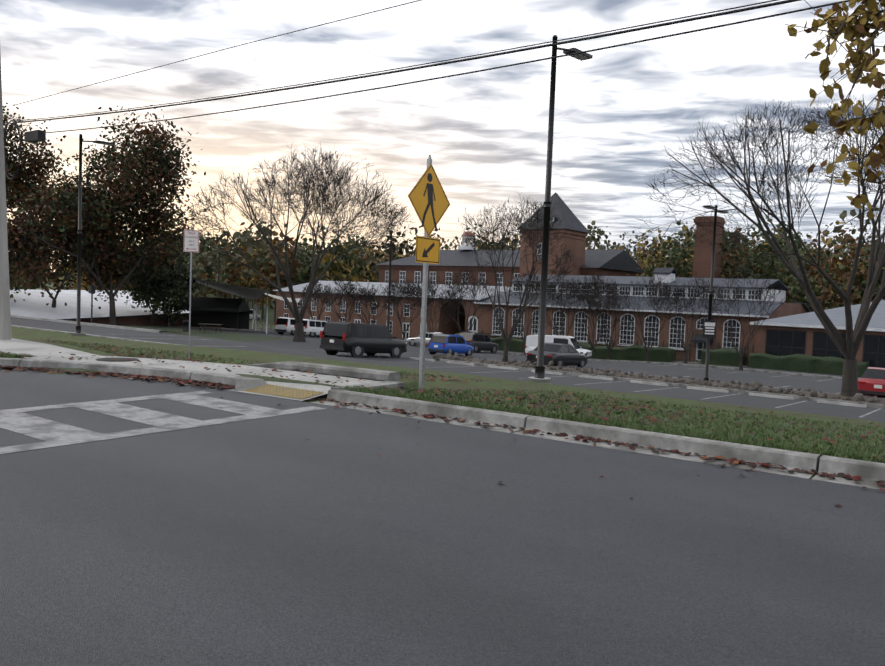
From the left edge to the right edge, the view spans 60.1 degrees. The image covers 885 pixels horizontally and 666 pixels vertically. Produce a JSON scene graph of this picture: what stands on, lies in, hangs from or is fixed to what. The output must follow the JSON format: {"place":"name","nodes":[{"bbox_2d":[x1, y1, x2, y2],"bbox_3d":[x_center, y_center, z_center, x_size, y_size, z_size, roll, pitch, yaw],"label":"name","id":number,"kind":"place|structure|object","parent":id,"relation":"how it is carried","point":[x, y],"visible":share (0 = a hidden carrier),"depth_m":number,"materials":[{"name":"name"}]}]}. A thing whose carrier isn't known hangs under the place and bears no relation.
{"place":"outdoors","nodes":[
{"label":"outdoors","id":0,"kind":"place"},
{"bbox_2d":[11,315,180,333],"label":"access sidewalk","id":1,"kind":"structure","parent":0,"point":[99,325],"depth_m":44.38,"materials":[{"name":"concrete"}]},
{"bbox_2d":[0,338,380,400],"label":"sidewalk","id":2,"kind":"structure","parent":0,"point":[42,351],"depth_m":12.53,"materials":[{"name":"concrete"}]},
{"bbox_2d":[96,357,138,361],"bbox_3d":[-5.571,0.453,13.115,0.680,0.010,0.680,4,4,36],"label":"manhole cover","id":3,"kind":"object","parent":2,"relation":"on","point":[117,360],"visible":0.98,"depth_m":13.02,"materials":[{"name":"grey metal"}]},
{"bbox_2d":[242,384,322,398],"bbox_3d":[-2.230,0.817,10.722,1.190,0.067,0.490,4,4,34],"label":"tactile pad","id":4,"kind":"object","parent":2,"relation":"on","point":[269,389],"visible":1,"depth_m":10.71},
{"bbox_2d":[188,277,299,302],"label":"shade sails","id":5,"kind":"object","parent":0,"point":[250,293],"visible":0.79,"depth_m":80.06},
{"bbox_2d":[1,277,882,489],"bbox_3d":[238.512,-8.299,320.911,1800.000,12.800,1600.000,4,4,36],"label":"ground","id":6,"kind":"structure","parent":0,"point":[238,337],"depth_m":60.78,"materials":[{"name":"plant"}]},
{"bbox_2d":[3,102,77,301],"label":"leafy tree","id":7,"kind":"object","parent":6,"relation":"on","point":[26,175],"depth_m":69.10,"materials":[{"name":"green plant"}]},
{"bbox_2d":[7,176,143,308],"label":"leafy tree","id":8,"kind":"object","parent":6,"relation":"on","point":[103,272],"depth_m":65.16,"materials":[{"name":"green plant"}]},
{"bbox_2d":[89,284,94,322],"bbox_3d":[-23.913,-1.870,52.209,0.300,3.000,0.300,4,4,36],"label":"sign","id":9,"kind":"object","parent":6,"relation":"on","point":[92,289],"visible":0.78,"depth_m":52.13,"materials":[{"name":"black metal"}]},
{"bbox_2d":[71,134,114,335],"bbox_3d":[-15.056,-4.005,32.981,1.651,8.850,0.549,-1,4,-42],"label":"lamp post","id":10,"kind":"object","parent":6,"relation":"on","point":[78,326],"visible":0.9,"depth_m":32.59,"materials":[{"name":"black painted metal"},{"name":"glass"}]},
{"bbox_2d":[11,325,187,345],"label":"curb","id":11,"kind":"structure","parent":6,"relation":"on","point":[90,335],"depth_m":32.81,"materials":[{"name":"concrete"}]},
{"bbox_2d":[7,105,223,325],"bbox_3d":[-28.587,-9.839,65.423,15.796,18.990,17.518,4,4,36],"label":"leafy tree","id":12,"kind":"object","parent":6,"relation":"on","point":[132,199],"depth_m":64.48,"materials":[{"name":"green plant"}]},
{"bbox_2d":[67,315,188,325],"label":"market walls","id":13,"kind":"structure","parent":6,"relation":"on","point":[142,320],"depth_m":74.47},
{"bbox_2d":[10,289,188,319],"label":"building","id":14,"kind":"structure","parent":13,"relation":"on","point":[33,304],"depth_m":72.40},
{"bbox_2d":[0,357,259,390],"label":"curb","id":15,"kind":"structure","parent":6,"relation":"on","point":[176,373],"depth_m":12.13,"materials":[{"name":"concrete"}]},
{"bbox_2d":[101,224,207,325],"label":"leafy tree","id":16,"kind":"object","parent":6,"relation":"on","point":[173,299],"depth_m":73.98,"materials":[{"name":"green plant"}]},
{"bbox_2d":[183,320,188,331],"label":"litter bin","id":17,"kind":"object","parent":6,"relation":"on","point":[185,325],"visible":0.75,"depth_m":65.03,"materials":[{"name":"black"}]},
{"bbox_2d":[183,225,198,360],"bbox_3d":[-5.277,-0.681,16.012,0.305,3.135,0.057,1,3,-18],"label":"no parking sign","id":18,"kind":"object","parent":6,"relation":"on","point":[191,248],"visible":0.92,"depth_m":15.94,"materials":[{"name":"metal"}]},
{"bbox_2d":[196,323,223,333],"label":"picnic table","id":19,"kind":"object","parent":6,"relation":"on","point":[217,327],"visible":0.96,"depth_m":65.90,"materials":[{"name":"brown wood"}]},
{"bbox_2d":[168,288,300,333],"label":"posts","id":20,"kind":"object","parent":6,"relation":"on","point":[253,312],"visible":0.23,"depth_m":78.34,"materials":[{"name":"wood"}]},
{"bbox_2d":[249,309,260,319],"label":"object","id":21,"kind":"object","parent":6,"relation":"on","point":[251,315],"visible":0.27,"depth_m":132.41,"materials":[{"name":"white paint"}]},
{"bbox_2d":[176,143,414,341],"bbox_3d":[-11.875,-7.075,59.657,18.243,15.985,17.225,4,4,36],"label":"tree","id":22,"kind":"object","parent":6,"relation":"on","point":[319,180],"visible":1,"depth_m":59.05,"materials":[{"name":"brown plant"}]},
{"bbox_2d":[299,282,336,319],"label":"street tree","id":23,"kind":"object","parent":6,"relation":"on","point":[318,290],"visible":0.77,"depth_m":86.90,"materials":[{"name":"brown plant"}]},
{"bbox_2d":[246,361,405,389],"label":"return curb","id":24,"kind":"structure","parent":6,"relation":"on","point":[388,379],"depth_m":11.97,"materials":[{"name":"concrete"}]},
{"bbox_2d":[322,276,366,321],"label":"street tree","id":25,"kind":"object","parent":6,"relation":"on","point":[348,290],"visible":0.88,"depth_m":84.40,"materials":[{"name":"brown plant"}]},
{"bbox_2d":[349,282,392,323],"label":"street tree","id":26,"kind":"object","parent":6,"relation":"on","point":[370,293],"visible":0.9,"depth_m":82.25,"materials":[{"name":"brown plant"}]},
{"bbox_2d":[276,291,479,339],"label":"mill walls","id":27,"kind":"structure","parent":6,"relation":"on","point":[450,327],"depth_m":91.13,"materials":[{"name":"red brick"}]},
{"bbox_2d":[284,298,477,339],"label":"windows","id":28,"kind":"structure","parent":27,"relation":"in","point":[472,330],"depth_m":91.49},
{"bbox_2d":[272,281,511,299],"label":"roof","id":29,"kind":"structure","parent":27,"relation":"on","point":[331,284],"depth_m":96.87,"materials":[{"name":"grey metal"}]},
{"bbox_2d":[387,231,404,329],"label":"street light","id":30,"kind":"object","parent":6,"relation":"on","point":[388,318],"visible":0.56,"depth_m":79.77,"materials":[{"name":"black metal"}]},
{"bbox_2d":[381,277,430,339],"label":"street tree","id":31,"kind":"object","parent":6,"relation":"on","point":[393,298],"visible":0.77,"depth_m":79.74,"materials":[{"name":"brown plant"}]},
{"bbox_2d":[0,0,849,339],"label":"utility pole and wires","id":32,"kind":"object","parent":6,"relation":"on","point":[34,136],"visible":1,"depth_m":11.67,"materials":[{"name":"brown wood"}]},
{"bbox_2d":[408,155,449,391],"bbox_3d":[-0.255,-0.764,11.318,0.067,3.696,1.080,4,4,34],"label":"pedestrian crossing sign","id":33,"kind":"object","parent":6,"relation":"on","point":[428,198],"visible":0.98,"depth_m":11.29,"materials":[{"name":"metal"}]},
{"bbox_2d":[405,275,464,331],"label":"street tree","id":34,"kind":"object","parent":6,"relation":"on","point":[430,288],"visible":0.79,"depth_m":77.29,"materials":[{"name":"brown plant"}]},
{"bbox_2d":[11,326,884,457],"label":"verge grass","id":35,"kind":"structure","parent":6,"relation":"on","point":[492,383],"depth_m":15.41,"materials":[{"name":"green plant"}]},
{"bbox_2d":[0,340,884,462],"bbox_3d":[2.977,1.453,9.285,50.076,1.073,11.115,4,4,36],"label":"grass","id":36,"kind":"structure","parent":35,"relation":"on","point":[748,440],"depth_m":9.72,"materials":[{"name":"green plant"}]},
{"bbox_2d":[0,338,884,507],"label":"fallen leaves","id":37,"kind":"object","parent":35,"relation":"on","point":[733,461],"visible":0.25,"depth_m":11.01,"materials":[{"name":"brown plant"}]},
{"bbox_2d":[435,265,496,332],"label":"street tree","id":38,"kind":"object","parent":6,"relation":"on","point":[458,289],"visible":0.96,"depth_m":74.70,"materials":[{"name":"brown plant"}]},
{"bbox_2d":[378,265,640,286],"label":"mill walls","id":39,"kind":"structure","parent":6,"relation":"on","point":[440,271],"depth_m":113.05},
{"bbox_2d":[385,271,518,285],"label":"mill glass","id":40,"kind":"object","parent":39,"relation":"in","point":[433,276],"visible":0.02,"depth_m":116.39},
{"bbox_2d":[385,271,519,285],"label":"mill back frames","id":41,"kind":"structure","parent":39,"relation":"in","point":[402,279],"depth_m":118.08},
{"bbox_2d":[376,250,643,272],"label":"roof","id":42,"kind":"structure","parent":39,"relation":"on","point":[622,260],"depth_m":111.81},
{"bbox_2d":[458,236,476,249],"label":"mill cupola posts","id":43,"kind":"object","parent":42,"relation":"on","point":[464,247],"visible":0.73,"depth_m":121.06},
{"bbox_2d":[461,229,474,236],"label":"cupola","id":44,"kind":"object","parent":43,"relation":"on","point":[468,232],"depth_m":120.96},
{"bbox_2d":[458,192,578,361],"bbox_3d":[3.921,-2.990,42.810,7.472,10.290,7.008,3,3,17],"label":"island tree","id":45,"kind":"object","parent":6,"relation":"on","point":[533,269],"visible":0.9,"depth_m":42.65,"materials":[{"name":"brown plant"}]},
{"bbox_2d":[500,272,553,353],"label":"street tree","id":46,"kind":"object","parent":6,"relation":"on","point":[532,287],"visible":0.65,"depth_m":71.47,"materials":[{"name":"brown plant"}]},
{"bbox_2d":[245,326,859,379],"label":"mill road curb","id":47,"kind":"structure","parent":6,"relation":"on","point":[756,370],"depth_m":58.76,"materials":[{"name":"concrete"}]},
{"bbox_2d":[519,229,587,277],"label":"tower walls","id":48,"kind":"structure","parent":6,"relation":"on","point":[574,241],"depth_m":100.04,"materials":[{"name":"red brick"}]},
{"bbox_2d":[533,218,553,258],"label":"tower windows","id":49,"kind":"structure","parent":48,"relation":"in","point":[540,246],"depth_m":99.65,"materials":[{"name":"white glass"}]},
{"bbox_2d":[517,192,589,232],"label":"tower roof","id":50,"kind":"structure","parent":48,"relation":"on","point":[563,211],"depth_m":100.20,"materials":[{"name":"grey tile"}]},
{"bbox_2d":[528,35,592,383],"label":"street light","id":51,"kind":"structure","parent":6,"relation":"on","point":[539,377],"depth_m":18.95,"materials":[{"name":"black metal"},{"name":"concrete"}]},
{"bbox_2d":[529,277,597,335],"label":"street tree","id":52,"kind":"object","parent":6,"relation":"on","point":[561,295],"visible":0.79,"depth_m":66.96,"materials":[{"name":"brown plant"}]},
{"bbox_2d":[565,272,628,358],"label":"street tree","id":53,"kind":"object","parent":6,"relation":"on","point":[596,285],"visible":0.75,"depth_m":68.02,"materials":[{"name":"brown plant"}]},
{"bbox_2d":[311,389,884,488],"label":"curb","id":54,"kind":"structure","parent":6,"relation":"on","point":[870,473],"depth_m":7.92,"materials":[{"name":"concrete"}]},
{"bbox_2d":[463,329,753,364],"bbox_3d":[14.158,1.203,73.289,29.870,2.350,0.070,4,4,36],"label":"hedge","id":55,"kind":"object","parent":6,"relation":"on","point":[698,360],"visible":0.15,"depth_m":68.09,"materials":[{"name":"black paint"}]},
{"bbox_2d":[581,281,641,359],"bbox_3d":[14.317,-0.975,65.056,5.594,7.253,4.865,0,4,-32],"label":"street tree","id":56,"kind":"object","parent":6,"relation":"on","point":[606,305],"visible":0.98,"depth_m":64.78,"materials":[{"name":"brown plant"}]},
{"bbox_2d":[477,303,807,364],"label":"mill walls","id":57,"kind":"structure","parent":6,"relation":"on","point":[485,319],"depth_m":73.23,"materials":[{"name":"red brick"}]},
{"bbox_2d":[493,284,760,358],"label":"window panes","id":58,"kind":"structure","parent":57,"relation":"in","point":[625,336],"depth_m":74.21,"materials":[{"name":"glass"}]},
{"bbox_2d":[492,283,761,359],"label":"window frames","id":59,"kind":"structure","parent":57,"relation":"in","point":[647,336],"depth_m":74.16,"materials":[{"name":"white wood"}]},
{"bbox_2d":[474,273,785,349],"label":"building trim","id":60,"kind":"structure","parent":57,"relation":"attached to","point":[781,295],"depth_m":75.78,"materials":[{"name":"grey paint"}]},
{"bbox_2d":[475,274,810,315],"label":"roof","id":61,"kind":"structure","parent":57,"relation":"on","point":[678,281],"depth_m":75.77,"materials":[{"name":"grey metal"}]},
{"bbox_2d":[615,274,685,361],"bbox_3d":[16.796,-1.152,62.437,5.727,7.715,6.476,4,4,36],"label":"street tree","id":62,"kind":"object","parent":6,"relation":"on","point":[666,291],"visible":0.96,"depth_m":62.47,"materials":[{"name":"brown plant"}]},
{"bbox_2d":[454,333,869,376],"bbox_3d":[24.338,2.285,64.257,57.090,2.006,1.715,4,4,36],"label":"hedge row","id":63,"kind":"object","parent":6,"relation":"on","point":[831,365],"visible":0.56,"depth_m":63.81,"materials":[{"name":"green plant"}]},
{"bbox_2d":[653,275,724,363],"bbox_3d":[19.895,-0.991,62.302,6.125,7.574,5.730,4,4,36],"label":"street tree","id":64,"kind":"object","parent":6,"relation":"on","point":[689,303],"visible":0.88,"depth_m":61.90,"materials":[{"name":"brown plant"}]},
{"bbox_2d":[692,216,725,277],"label":"chimney stack","id":65,"kind":"object","parent":6,"relation":"on","point":[702,259],"visible":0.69,"depth_m":89.01,"materials":[{"name":"brick"}]},
{"bbox_2d":[700,272,785,370],"bbox_3d":[21.772,-0.788,55.669,5.969,7.573,5.741,4,4,36],"label":"street tree","id":66,"kind":"object","parent":6,"relation":"on","point":[741,355],"visible":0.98,"depth_m":55.50,"materials":[{"name":"brown plant"}]},
{"bbox_2d":[630,85,884,396],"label":"island tree","id":67,"kind":"object","parent":6,"relation":"on","point":[849,348],"visible":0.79,"depth_m":31.80,"materials":[{"name":"brown plant"}]},
{"bbox_2d":[755,325,884,361],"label":"mill wing walls","id":68,"kind":"structure","parent":6,"relation":"on","point":[760,339],"depth_m":61.91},
{"bbox_2d":[750,322,884,331],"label":"roof fascia","id":69,"kind":"structure","parent":68,"relation":"attached to","point":[815,326],"depth_m":61.45,"materials":[{"name":"white paint"}]},
{"bbox_2d":[754,300,884,328],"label":"roof","id":70,"kind":"structure","parent":68,"relation":"on","point":[836,316],"depth_m":62.90,"materials":[{"name":"grey metal"}]},
{"bbox_2d":[765,329,884,366],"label":"window frames","id":71,"kind":"structure","parent":68,"relation":"in","point":[826,349],"depth_m":61.57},
{"bbox_2d":[766,330,884,367],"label":"windows","id":72,"kind":"structure","parent":68,"relation":"in","point":[820,340],"depth_m":61.36,"materials":[{"name":"glass"}]},
{"bbox_2d":[785,0,884,244],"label":"yellow leaves","id":73,"kind":"object","parent":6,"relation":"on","point":[867,64],"visible":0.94,"depth_m":5.07,"materials":[{"name":"plant"}]},
{"bbox_2d":[0,369,884,665],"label":"road","id":74,"kind":"structure","parent":0,"point":[282,541],"depth_m":4.55,"materials":[{"name":"grey asphalt"}]},
{"bbox_2d":[0,391,325,453],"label":"crosswalk paint","id":75,"kind":"object","parent":74,"relation":"on","point":[50,433],"visible":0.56,"depth_m":8.44,"materials":[{"name":"white paint"}]},
{"bbox_2d":[0,0,884,271],"label":"sky","id":76,"kind":"structure","parent":0,"point":[484,134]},
{"bbox_2d":[9,208,884,320],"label":"woods","id":77,"kind":"object","parent":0,"point":[357,264],"depth_m":124.77,"materials":[{"name":"green plant"}]},
{"bbox_2d":[11,317,884,421],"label":"parking lot asphalt","id":78,"kind":"structure","parent":0,"point":[291,347],"depth_m":38.28,"materials":[{"name":"grey asphalt"}]},
{"bbox_2d":[174,296,249,330],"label":"shed","id":79,"kind":"structure","parent":78,"relation":"on","point":[234,313],"depth_m":82.42,"materials":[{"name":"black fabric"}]},
{"bbox_2d":[274,317,316,336],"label":"van","id":80,"kind":"object","parent":78,"relation":"on","point":[284,325],"visible":0.38,"depth_m":77.60,"materials":[{"name":"white paint"}]},
{"bbox_2d":[294,319,326,337],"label":"van","id":81,"kind":"object","parent":78,"relation":"on","point":[313,328],"visible":0.4,"depth_m":75.09,"materials":[{"name":"white paint"}]},
{"bbox_2d":[320,321,406,357],"bbox_3d":[-4.375,0.440,43.479,2.350,1.939,5.400,4,1,36],"label":"black suv","id":82,"kind":"object","parent":78,"relation":"on","point":[356,340],"visible":0.98,"depth_m":41.85,"materials":[{"name":"black paint"}]},
{"bbox_2d":[406,332,443,345],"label":"silver sedan","id":83,"kind":"object","parent":78,"relation":"on","point":[415,341],"visible":0.27,"depth_m":70.28,"materials":[{"name":"grey paint"}]},
{"bbox_2d":[428,334,473,355],"bbox_3d":[0.641,0.881,54.332,1.900,1.518,3.700,4,1,36],"label":"blue hatchback car","id":84,"kind":"object","parent":78,"relation":"on","point":[446,343],"visible":0.9,"depth_m":53.24,"materials":[{"name":"blue paint"}]},
{"bbox_2d":[459,332,498,352],"bbox_3d":[2.981,0.879,65.689,2.120,1.696,4.550,4,0,36],"label":"car","id":85,"kind":"object","parent":78,"relation":"on","point":[479,342],"visible":0.71,"depth_m":64.61,"materials":[{"name":"grey paint"}]},
{"bbox_2d":[121,334,881,417],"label":"fallen leaves","id":86,"kind":"object","parent":78,"relation":"on","point":[618,381],"visible":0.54,"depth_m":35.06,"materials":[{"name":"brown plant"}]},
{"bbox_2d":[526,342,587,367],"bbox_3d":[6.877,1.349,45.463,2.150,1.471,4.750,4,1,36],"label":"black sedan car","id":87,"kind":"object","parent":78,"relation":"on","point":[563,354],"visible":0.9,"depth_m":44.31,"materials":[{"name":"black paint"}]},
{"bbox_2d":[524,334,591,358],"bbox_3d":[8.811,1.177,58.190,4.850,1.898,2.130,3,3,25],"label":"white van","id":88,"kind":"object","parent":78,"relation":"on","point":[531,343],"visible":0.33,"depth_m":57.69,"materials":[{"name":"white paint"}]},
{"bbox_2d":[409,357,866,407],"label":"wheel stops","id":89,"kind":"object","parent":78,"relation":"on","point":[717,390],"visible":0.42,"depth_m":35.34,"materials":[{"name":"concrete"}]},
{"bbox_2d":[434,358,884,404],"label":"island soil","id":90,"kind":"structure","parent":78,"relation":"on","point":[766,389],"depth_m":36.52,"materials":[{"name":"brown soil"}]},
{"bbox_2d":[432,352,884,403],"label":"island rocks","id":91,"kind":"object","parent":90,"relation":"on","point":[756,385],"visible":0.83,"depth_m":36.19,"materials":[{"name":"grey stone"}]},
{"bbox_2d":[703,205,727,380],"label":"lamp post","id":92,"kind":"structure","parent":90,"relation":"on","point":[709,328],"depth_m":36.44,"materials":[{"name":"black metal"},{"name":"concrete"}]},
{"bbox_2d":[435,358,884,408],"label":"island curb","id":93,"kind":"structure","parent":78,"relation":"on","point":[686,385],"depth_m":35.41,"materials":[{"name":"concrete"}]},
{"bbox_2d":[858,367,884,396],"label":"red sedan car","id":94,"kind":"object","parent":78,"relation":"on","point":[871,381],"visible":0.85,"depth_m":35.12,"materials":[{"name":"red paint"}]},
{"bbox_2d":[249,328,860,377],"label":"mill road","id":95,"kind":"structure","parent":0,"point":[696,363],"depth_m":60.72,"materials":[{"name":"grey asphalt"}]},
{"bbox_2d":[652,268,712,343],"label":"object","id":96,"kind":"object","parent":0,"point":[699,338],"visible":0.71,"depth_m":76.74,"materials":[{"name":"grey metal"}]}
]}

